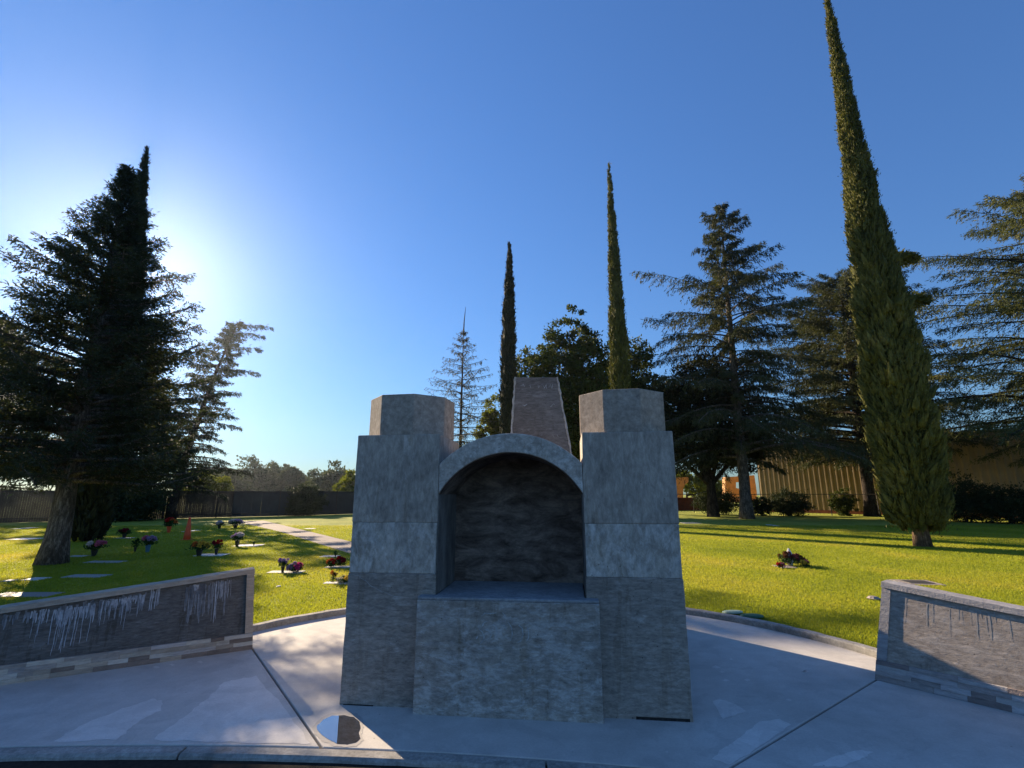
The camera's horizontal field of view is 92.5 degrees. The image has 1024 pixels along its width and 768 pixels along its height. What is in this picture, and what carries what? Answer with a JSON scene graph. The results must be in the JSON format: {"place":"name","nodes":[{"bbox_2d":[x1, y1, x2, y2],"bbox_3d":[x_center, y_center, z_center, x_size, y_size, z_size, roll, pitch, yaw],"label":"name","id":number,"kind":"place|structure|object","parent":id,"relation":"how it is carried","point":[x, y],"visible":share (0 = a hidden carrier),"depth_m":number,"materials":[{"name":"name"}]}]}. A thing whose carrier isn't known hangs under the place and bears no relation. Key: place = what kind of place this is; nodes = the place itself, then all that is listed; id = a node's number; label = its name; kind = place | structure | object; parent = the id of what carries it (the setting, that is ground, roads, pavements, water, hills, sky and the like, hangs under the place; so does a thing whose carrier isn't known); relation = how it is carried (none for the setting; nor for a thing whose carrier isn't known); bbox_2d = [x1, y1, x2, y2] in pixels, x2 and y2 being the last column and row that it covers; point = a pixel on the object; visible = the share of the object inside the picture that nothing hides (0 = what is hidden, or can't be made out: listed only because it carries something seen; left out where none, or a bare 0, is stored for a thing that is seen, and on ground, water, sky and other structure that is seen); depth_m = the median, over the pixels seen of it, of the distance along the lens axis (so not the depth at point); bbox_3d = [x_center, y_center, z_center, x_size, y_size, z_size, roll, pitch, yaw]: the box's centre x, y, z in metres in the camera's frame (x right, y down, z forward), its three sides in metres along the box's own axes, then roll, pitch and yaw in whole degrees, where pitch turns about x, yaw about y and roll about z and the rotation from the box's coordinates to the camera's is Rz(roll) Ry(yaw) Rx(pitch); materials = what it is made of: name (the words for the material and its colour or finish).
{"place":"outdoors","nodes":[
{"label":"outdoors","id":0,"kind":"place"},
{"bbox_2d":[0,649,318,748],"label":"patio","id":1,"kind":"structure","parent":0,"point":[234,699],"depth_m":3.74,"materials":[{"name":"concrete"}]},
{"bbox_2d":[0,567,254,685],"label":"memorial wall","id":2,"kind":"structure","parent":1,"relation":"on","point":[144,624],"depth_m":4.73,"materials":[{"name":"stone"}]},
{"bbox_2d":[0,758,546,767],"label":"joint bed","id":3,"kind":"object","parent":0,"point":[176,763],"depth_m":3.04,"materials":[{"name":"grey concrete"}]},
{"bbox_2d":[243,521,350,552],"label":"path","id":4,"kind":"structure","parent":0,"point":[337,543],"depth_m":19.05,"materials":[{"name":"concrete"}]},
{"bbox_2d":[0,495,1023,655],"bbox_3d":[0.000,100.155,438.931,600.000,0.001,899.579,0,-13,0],"label":"lawn","id":5,"kind":"structure","parent":0,"point":[774,518],"depth_m":14.04,"materials":[{"name":"green plant"}]},
{"bbox_2d":[6,538,42,539],"bbox_3d":[-17.446,5.583,17.579,0.873,0.066,0.684,0,-13,0],"label":"grave marker","id":6,"kind":"object","parent":5,"relation":"on","point":[24,538],"visible":0.47,"depth_m":17.65,"materials":[{"name":"grey stone"}]},
{"bbox_2d":[0,592,64,597],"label":"grave marker","id":7,"kind":"object","parent":5,"relation":"on","point":[26,594],"visible":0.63,"depth_m":7.82,"materials":[{"name":"stone"}]},
{"bbox_2d":[0,319,66,502],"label":"evergreen tree","id":8,"kind":"object","parent":5,"relation":"on","point":[11,398],"visible":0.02,"depth_m":33.96,"materials":[{"name":"green plant"}]},
{"bbox_2d":[23,577,51,580],"bbox_3d":[-9.022,3.722,9.291,0.314,0.066,0.314,0,-13,0],"label":"grave marker","id":9,"kind":"object","parent":5,"relation":"on","point":[36,578],"visible":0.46,"depth_m":9.29,"materials":[{"name":"grey stone"}]},
{"bbox_2d":[70,555,90,556],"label":"grave marker","id":10,"kind":"object","parent":5,"relation":"on","point":[79,555],"visible":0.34,"depth_m":12.77,"materials":[{"name":"stone"}]},
{"bbox_2d":[62,574,111,577],"bbox_3d":[-8.339,3.795,9.615,0.748,0.066,0.353,0,-13,0],"label":"grave marker","id":11,"kind":"object","parent":5,"relation":"on","point":[88,575],"visible":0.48,"depth_m":9.64,"materials":[{"name":"stone"}]},
{"bbox_2d":[83,540,110,556],"bbox_3d":[-10.850,4.271,12.768,0.544,0.419,0.482,6,-14,-24],"label":"flower bouquet","id":12,"kind":"object","parent":5,"relation":"on","point":[98,544],"visible":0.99,"depth_m":12.69,"materials":[{"name":"pink plant"}]},
{"bbox_2d":[83,561,127,562],"bbox_3d":[-9.641,4.245,11.619,0.842,0.066,0.320,0,-13,0],"label":"grave marker","id":13,"kind":"object","parent":5,"relation":"on","point":[105,561],"visible":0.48,"depth_m":11.64,"materials":[{"name":"stone"}]},
{"bbox_2d":[29,340,190,496],"bbox_3d":[-27.472,2.443,35.195,9.694,14.019,9.364,0,-13,0],"label":"evergreen tree","id":14,"kind":"object","parent":5,"relation":"on","point":[174,395],"visible":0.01,"depth_m":35.70,"materials":[{"name":"green plant"}]},
{"bbox_2d":[71,145,150,541],"bbox_3d":[-14.690,-2.178,18.500,1.890,15.778,1.758,-6,-14,24],"label":"cypress tree","id":15,"kind":"object","parent":5,"relation":"on","point":[93,516],"visible":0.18,"depth_m":16.95,"materials":[{"name":"green plant"}]},
{"bbox_2d":[0,490,233,522],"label":"slatted fence","id":16,"kind":"object","parent":5,"relation":"on","point":[200,507],"visible":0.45,"depth_m":28.49,"materials":[{"name":"metal"}]},
{"bbox_2d":[0,162,234,565],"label":"redwood tree","id":17,"kind":"object","parent":5,"relation":"on","point":[65,464],"visible":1,"depth_m":11.83,"materials":[{"name":"green plant"}]},
{"bbox_2d":[131,538,140,551],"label":"flower bouquet","id":18,"kind":"object","parent":5,"relation":"on","point":[136,545],"visible":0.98,"depth_m":13.69,"materials":[{"name":"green plant"}]},
{"bbox_2d":[112,482,172,521],"bbox_3d":[-23.078,7.334,29.583,4.878,3.172,4.070,0,-13,0],"label":"shrub","id":19,"kind":"object","parent":5,"relation":"on","point":[130,510],"visible":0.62,"depth_m":29.18,"materials":[{"name":"green plant"}]},
{"bbox_2d":[137,535,158,552],"bbox_3d":[-10.105,4.442,13.638,0.555,0.466,0.485,0,-13,0],"label":"flower bouquet","id":20,"kind":"object","parent":5,"relation":"on","point":[149,541],"visible":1,"depth_m":13.60,"materials":[{"name":"purple plant"}]},
{"bbox_2d":[162,517,177,532],"bbox_3d":[-14.327,5.891,20.493,0.582,0.642,0.605,-9,-15,33],"label":"flower bouquet","id":21,"kind":"object","parent":5,"relation":"on","point":[169,521],"visible":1,"depth_m":20.44,"materials":[{"name":"red plant"}]},
{"bbox_2d":[182,517,190,539],"bbox_3d":[-11.448,5.111,17.335,0.300,0.780,0.300,0,-13,0],"label":"orange cone","id":22,"kind":"object","parent":5,"relation":"on","point":[187,534],"visible":0.84,"depth_m":17.26,"materials":[{"name":"plastic"}]},
{"bbox_2d":[123,320,273,518],"bbox_3d":[-21.706,2.252,33.289,7.994,13.570,7.062,10,-16,-37],"label":"cedar tree","id":23,"kind":"object","parent":5,"relation":"on","point":[226,341],"visible":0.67,"depth_m":33.06,"materials":[{"name":"green plant"}]},
{"bbox_2d":[183,471,234,498],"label":"broadleaf tree","id":24,"kind":"object","parent":5,"relation":"on","point":[221,484],"visible":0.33,"depth_m":44.55,"materials":[{"name":"green plant"}]},
{"bbox_2d":[194,554,226,555],"bbox_3d":[-7.931,4.542,12.940,0.747,0.066,0.467,0,-13,0],"label":"grave marker","id":25,"kind":"object","parent":5,"relation":"on","point":[212,554],"visible":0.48,"depth_m":12.98,"materials":[{"name":"grey stone"}]},
{"bbox_2d":[185,540,211,555],"bbox_3d":[-8.123,4.283,12.818,0.567,0.417,0.658,0,-13,0],"label":"flower bouquet","id":26,"kind":"object","parent":25,"relation":"on","point":[200,546],"visible":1,"depth_m":12.69,"materials":[{"name":"orange plant"}]},
{"bbox_2d":[211,539,223,554],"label":"flower bouquet","id":27,"kind":"object","parent":25,"relation":"on","point":[217,544],"visible":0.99,"depth_m":12.98,"materials":[{"name":"red plant"}]},
{"bbox_2d":[213,520,225,528],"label":"flower bouquet","id":28,"kind":"object","parent":5,"relation":"on","point":[219,523],"visible":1,"depth_m":22.76,"materials":[{"name":"plant"}]},
{"bbox_2d":[202,467,257,501],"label":"distant tree","id":29,"kind":"object","parent":5,"relation":"on","point":[237,483],"visible":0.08,"depth_m":92.97,"materials":[{"name":"green plant"}]},
{"bbox_2d":[228,519,244,527],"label":"flower bouquet","id":30,"kind":"object","parent":5,"relation":"on","point":[235,522],"visible":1,"depth_m":23.29,"materials":[{"name":"purple plant"}]},
{"bbox_2d":[232,544,263,546],"bbox_3d":[-8.238,5.080,15.336,0.773,0.066,0.639,0,-13,0],"label":"grave marker","id":31,"kind":"object","parent":5,"relation":"on","point":[244,545],"visible":0.48,"depth_m":15.25,"materials":[{"name":"grey stone"}]},
{"bbox_2d":[230,532,245,546],"bbox_3d":[-8.454,4.778,15.090,0.471,0.447,0.506,0,-13,0],"label":"flower bouquet","id":32,"kind":"object","parent":31,"relation":"on","point":[237,537],"visible":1,"depth_m":15.03,"materials":[{"name":"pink plant"}]},
{"bbox_2d":[235,454,281,492],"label":"distant tree","id":33,"kind":"object","parent":5,"relation":"on","point":[259,481],"visible":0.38,"depth_m":110.73,"materials":[{"name":"green plant"}]},
{"bbox_2d":[264,460,290,477],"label":"distant tree","id":34,"kind":"object","parent":5,"relation":"on","point":[285,465],"visible":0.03,"depth_m":122.70,"materials":[{"name":"green plant"}]},
{"bbox_2d":[266,571,302,573],"bbox_3d":[-4.663,3.906,10.109,0.700,0.066,0.297,0,-13,0],"label":"grave marker","id":35,"kind":"object","parent":5,"relation":"on","point":[288,572],"visible":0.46,"depth_m":10.01,"materials":[{"name":"stone"}]},
{"bbox_2d":[278,558,291,572],"bbox_3d":[-4.698,3.724,10.064,0.236,0.301,0.310,-2,-13,9],"label":"flower bouquet","id":36,"kind":"object","parent":35,"relation":"on","point":[284,561],"visible":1,"depth_m":10.03,"materials":[{"name":"purple plant"}]},
{"bbox_2d":[286,561,304,571],"bbox_3d":[-4.476,3.757,10.088,0.402,0.210,0.412,0,-13,0],"label":"flower bouquet","id":37,"kind":"object","parent":35,"relation":"on","point":[294,566],"visible":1,"depth_m":10.03,"materials":[{"name":"pink plant"}]},
{"bbox_2d":[261,466,311,490],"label":"tree","id":38,"kind":"object","parent":5,"relation":"on","point":[288,477],"visible":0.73,"depth_m":106.17,"materials":[{"name":"green plant"}]},
{"bbox_2d":[231,491,353,516],"bbox_3d":[-8.659,10.312,42.738,27.954,1.860,0.526,10,-16,-39],"label":"screened fence","id":39,"kind":"object","parent":5,"relation":"on","point":[255,503],"visible":0.23,"depth_m":35.64,"materials":[{"name":"fabric"}]},
{"bbox_2d":[283,481,329,515],"bbox_3d":[-15.553,8.738,36.861,3.274,2.778,3.625,8,-15,-32],"label":"shrub","id":40,"kind":"object","parent":5,"relation":"on","point":[311,501],"visible":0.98,"depth_m":36.11,"materials":[{"name":"green plant"}]},
{"bbox_2d":[299,460,354,490],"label":"distant tree","id":41,"kind":"object","parent":5,"relation":"on","point":[329,479],"visible":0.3,"depth_m":95.27,"materials":[{"name":"green plant"}]},
{"bbox_2d":[319,555,340,557],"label":"grave marker","id":42,"kind":"object","parent":5,"relation":"on","point":[329,556],"visible":0.46,"depth_m":12.57,"materials":[{"name":"stone"}]},
{"bbox_2d":[323,582,346,583],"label":"grave marker","id":43,"kind":"object","parent":5,"relation":"on","point":[335,583],"visible":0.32,"depth_m":8.78,"materials":[{"name":"grey stone"}]},
{"bbox_2d":[329,570,337,582],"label":"flower bouquet","id":44,"kind":"object","parent":43,"relation":"on","point":[334,574],"visible":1,"depth_m":8.83,"materials":[{"name":"orange plant"}]},
{"bbox_2d":[335,575,347,582],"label":"flower bouquet","id":45,"kind":"object","parent":43,"relation":"on","point":[343,578],"visible":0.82,"depth_m":8.82,"materials":[{"name":"yellow plant"}]},
{"bbox_2d":[324,566,349,567],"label":"grave marker","id":46,"kind":"object","parent":5,"relation":"on","point":[338,566],"visible":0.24,"depth_m":10.70,"materials":[{"name":"stone"}]},
{"bbox_2d":[323,558,335,566],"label":"flower bouquet","id":47,"kind":"object","parent":46,"relation":"on","point":[330,562],"visible":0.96,"depth_m":10.74,"materials":[{"name":"red plant"}]},
{"bbox_2d":[333,556,346,565],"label":"flower bouquet","id":48,"kind":"object","parent":46,"relation":"on","point":[340,560],"visible":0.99,"depth_m":10.82,"materials":[{"name":"red plant"}]},
{"bbox_2d":[332,469,355,491],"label":"broadleaf tree","id":49,"kind":"object","parent":5,"relation":"on","point":[347,482],"visible":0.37,"depth_m":50.14,"materials":[{"name":"green plant"}]},
{"bbox_2d":[424,307,499,447],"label":"half bare conifer","id":50,"kind":"object","parent":5,"relation":"on","point":[469,416],"visible":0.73,"depth_m":42.66,"materials":[{"name":"green plant"}]},
{"bbox_2d":[470,392,500,439],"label":"broadleaf tree","id":51,"kind":"object","parent":5,"relation":"on","point":[486,412],"visible":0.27,"depth_m":43.58,"materials":[{"name":"green plant"}]},
{"bbox_2d":[496,241,518,433],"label":"cypress tree","id":52,"kind":"object","parent":5,"relation":"on","point":[508,348],"visible":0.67,"depth_m":30.91,"materials":[{"name":"green plant"}]},
{"bbox_2d":[515,304,610,460],"bbox_3d":[4.994,1.777,40.319,11.620,17.554,9.936,0,-13,0],"label":"broadleaf tree","id":53,"kind":"object","parent":5,"relation":"on","point":[582,350],"visible":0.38,"depth_m":39.89,"materials":[{"name":"green plant"}]},
{"bbox_2d":[253,607,876,657],"bbox_3d":[0.402,3.067,6.284,7.283,0.169,2.579,-2,-13,7],"label":"patio edging","id":54,"kind":"object","parent":5,"relation":"on","point":[835,641],"visible":0.24,"depth_m":6.00,"materials":[{"name":"concrete"}]},
{"bbox_2d":[605,162,632,388],"bbox_3d":[6.191,-3.203,28.483,1.618,22.088,1.620,0,-13,0],"label":"cypress tree","id":55,"kind":"object","parent":5,"relation":"on","point":[619,369],"visible":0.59,"depth_m":28.44,"materials":[{"name":"green plant"}]},
{"bbox_2d":[581,334,672,414],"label":"broadleaf tree","id":56,"kind":"object","parent":5,"relation":"on","point":[637,359],"visible":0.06,"depth_m":43.19,"materials":[{"name":"green plant"}]},
{"bbox_2d":[676,477,687,496],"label":"building","id":57,"kind":"structure","parent":5,"relation":"on","point":[680,486],"depth_m":56.83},
{"bbox_2d":[680,522,701,523],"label":"grave marker","id":58,"kind":"object","parent":5,"relation":"on","point":[690,523],"visible":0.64,"depth_m":26.85,"materials":[{"name":"stone"}]},
{"bbox_2d":[677,470,721,496],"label":"distant tree","id":59,"kind":"object","parent":5,"relation":"on","point":[695,483],"visible":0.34,"depth_m":72.37,"materials":[{"name":"green plant"}]},
{"bbox_2d":[635,350,781,516],"bbox_3d":[14.382,3.461,36.108,10.435,12.424,9.074,-9,-16,35],"label":"oak tree","id":60,"kind":"object","parent":5,"relation":"on","point":[679,404],"visible":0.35,"depth_m":34.69,"materials":[{"name":"green plant"}]},
{"bbox_2d":[692,485,738,514],"bbox_3d":[16.209,9.315,38.831,4.258,2.530,3.413,-8,-15,32],"label":"shrub","id":61,"kind":"object","parent":5,"relation":"on","point":[725,505],"visible":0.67,"depth_m":38.30,"materials":[{"name":"green plant"}]},
{"bbox_2d":[722,610,742,613],"bbox_3d":[2.969,3.067,6.599,0.270,0.026,0.240,4,-20,-17],"label":"valve box lid","id":62,"kind":"object","parent":5,"relation":"on","point":[732,611],"visible":0.96,"depth_m":6.53,"materials":[{"name":"green plastic"}]},
{"bbox_2d":[722,475,756,499],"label":"building","id":63,"kind":"structure","parent":5,"relation":"on","point":[731,484],"depth_m":56.80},
{"bbox_2d":[629,202,873,518],"bbox_3d":[16.198,-2.334,34.399,15.337,23.004,14.139,0,-13,0],"label":"cedar tree","id":64,"kind":"object","parent":5,"relation":"on","point":[738,332],"visible":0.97,"depth_m":33.29,"materials":[{"name":"green plant"}]},
{"bbox_2d":[740,613,763,617],"bbox_3d":[3.124,3.019,6.386,0.300,0.026,0.180,0,-13,0],"label":"valve box lid","id":65,"kind":"object","parent":5,"relation":"on","point":[750,615],"visible":0.9,"depth_m":6.34,"materials":[{"name":"green plastic"}]},
{"bbox_2d":[752,496,774,515],"bbox_3d":[18.575,9.115,36.530,1.821,1.613,1.745,0,-13,0],"label":"shrub","id":66,"kind":"object","parent":5,"relation":"on","point":[762,508],"visible":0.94,"depth_m":36.35,"materials":[{"name":"green plant"}]},
{"bbox_2d":[766,486,817,515],"bbox_3d":[20.682,8.845,36.587,3.458,2.403,2.848,0,-13,0],"label":"shrub","id":67,"kind":"object","parent":5,"relation":"on","point":[793,505],"visible":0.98,"depth_m":36.15,"materials":[{"name":"green plant"}]},
{"bbox_2d":[793,553,807,563],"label":"flower bouquet","id":68,"kind":"object","parent":5,"relation":"on","point":[799,557],"visible":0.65,"depth_m":11.13,"materials":[{"name":"red plant"}]},
{"bbox_2d":[797,559,811,566],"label":"flower bouquet","id":69,"kind":"object","parent":5,"relation":"on","point":[805,562],"visible":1,"depth_m":10.77,"materials":[{"name":"green plant"}]},
{"bbox_2d":[677,494,1005,520],"bbox_3d":[23.151,8.784,35.419,38.587,1.634,3.429,-12,-17,42],"label":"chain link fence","id":70,"kind":"object","parent":5,"relation":"on","point":[805,494],"visible":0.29,"depth_m":37.02,"materials":[{"name":"metal"}]},
{"bbox_2d":[827,487,861,515],"bbox_3d":[24.684,8.867,36.678,2.079,2.332,1.727,2,-13,-10],"label":"shrub","id":71,"kind":"object","parent":5,"relation":"on","point":[839,508],"visible":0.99,"depth_m":36.49,"materials":[{"name":"green plant"}]},
{"bbox_2d":[866,596,880,600],"bbox_3d":[5.524,3.270,7.486,0.158,0.058,0.184,7,-14,-29],"label":"stone","id":72,"kind":"object","parent":5,"relation":"on","point":[873,597],"visible":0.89,"depth_m":7.45,"materials":[{"name":"stone"}]},
{"bbox_2d":[747,267,1008,515],"bbox_3d":[26.389,0.265,38.365,17.888,19.688,16.213,0,-13,0],"label":"cedar tree","id":73,"kind":"object","parent":5,"relation":"on","point":[812,325],"visible":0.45,"depth_m":36.82,"materials":[{"name":"green plant"}]},
{"bbox_2d":[823,0,957,546],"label":"cypress tree","id":74,"kind":"object","parent":5,"relation":"on","point":[906,437],"visible":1,"depth_m":15.99,"materials":[{"name":"green plant"}]},
{"bbox_2d":[757,428,1023,516],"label":"metal building","id":75,"kind":"structure","parent":5,"relation":"on","point":[824,479],"depth_m":39.64,"materials":[{"name":"beige metal"}]},
{"bbox_2d":[889,579,944,585],"bbox_3d":[7.375,3.634,8.914,0.636,0.074,0.522,-2,-13,7],"label":"grave marker","id":76,"kind":"object","parent":5,"relation":"on","point":[920,582],"visible":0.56,"depth_m":8.88,"materials":[{"name":"stone"}]},
{"bbox_2d":[904,173,1023,467],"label":"cedar tree","id":77,"kind":"object","parent":5,"relation":"on","point":[1003,305],"visible":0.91,"depth_m":28.70,"materials":[{"name":"green plant"}]},
{"bbox_2d":[948,469,1009,522],"bbox_3d":[26.306,6.555,28.537,4.353,3.511,3.624,0,-13,0],"label":"shrub","id":78,"kind":"object","parent":5,"relation":"on","point":[962,509],"visible":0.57,"depth_m":27.95,"materials":[{"name":"green plant"}]},
{"bbox_2d":[966,481,1023,523],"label":"shrub","id":79,"kind":"object","parent":5,"relation":"on","point":[1010,510],"visible":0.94,"depth_m":26.73,"materials":[{"name":"green plant"}]},
{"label":"grave marker","id":80,"kind":"object","parent":5,"relation":"on","visible":0},
{"bbox_2d":[116,528,131,537],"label":"flower bouquet","id":81,"kind":"object","parent":80,"relation":"on","point":[124,532],"visible":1,"depth_m":18.00,"materials":[{"name":"red plant"}]},
{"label":"grave marker","id":82,"kind":"object","parent":5,"relation":"on","visible":0},
{"bbox_2d":[774,562,785,567],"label":"flower bouquet","id":83,"kind":"object","parent":82,"relation":"on","point":[780,564],"visible":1,"depth_m":10.65,"materials":[{"name":"red plant"}]},
{"bbox_2d":[771,551,797,564],"bbox_3d":[6.164,3.918,11.061,0.476,0.303,0.379,0,-13,0],"label":"flower bouquet","id":84,"kind":"object","parent":82,"relation":"on","point":[786,557],"visible":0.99,"depth_m":11.00,"materials":[{"name":"green plant"}]},
{"bbox_2d":[0,0,1023,496],"label":"sky","id":85,"kind":"structure","parent":0,"point":[346,179],"materials":[{"name":"blue"}]},
{"bbox_2d":[252,614,876,767],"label":"patio","id":86,"kind":"structure","parent":0,"point":[755,690],"depth_m":3.73,"materials":[{"name":"concrete"}]},
{"bbox_2d":[317,715,359,743],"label":"puddle","id":87,"kind":"object","parent":86,"relation":"on","point":[341,729],"visible":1,"depth_m":3.41,"materials":[{"name":"liquid"}]},
{"bbox_2d":[340,377,693,723],"bbox_3d":[0.150,1.336,5.448,2.679,3.047,3.203,-1,-13,6],"label":"fireplace monument","id":88,"kind":"object","parent":86,"relation":"on","point":[529,567],"visible":0.98,"depth_m":3.93,"materials":[{"name":"stone"}]},
{"bbox_2d":[677,497,701,509],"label":"rust wall","id":89,"kind":"structure","parent":0,"point":[689,502],"depth_m":48.59,"materials":[{"name":"brown metal"}]},
{"bbox_2d":[734,680,1023,767],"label":"patio","id":90,"kind":"structure","parent":0,"point":[878,724],"depth_m":3.31,"materials":[{"name":"concrete"}]},
{"bbox_2d":[875,580,1023,714],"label":"memorial wall","id":91,"kind":"structure","parent":90,"relation":"on","point":[966,648],"depth_m":4.07,"materials":[{"name":"stone"}]},
{"label":"road","id":92,"kind":"structure","parent":0,"visible":0},
{"bbox_2d":[0,746,628,767],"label":"kerb","id":93,"kind":"structure","parent":92,"relation":"on","point":[387,758],"depth_m":3.09,"materials":[{"name":"concrete"}]}
]}

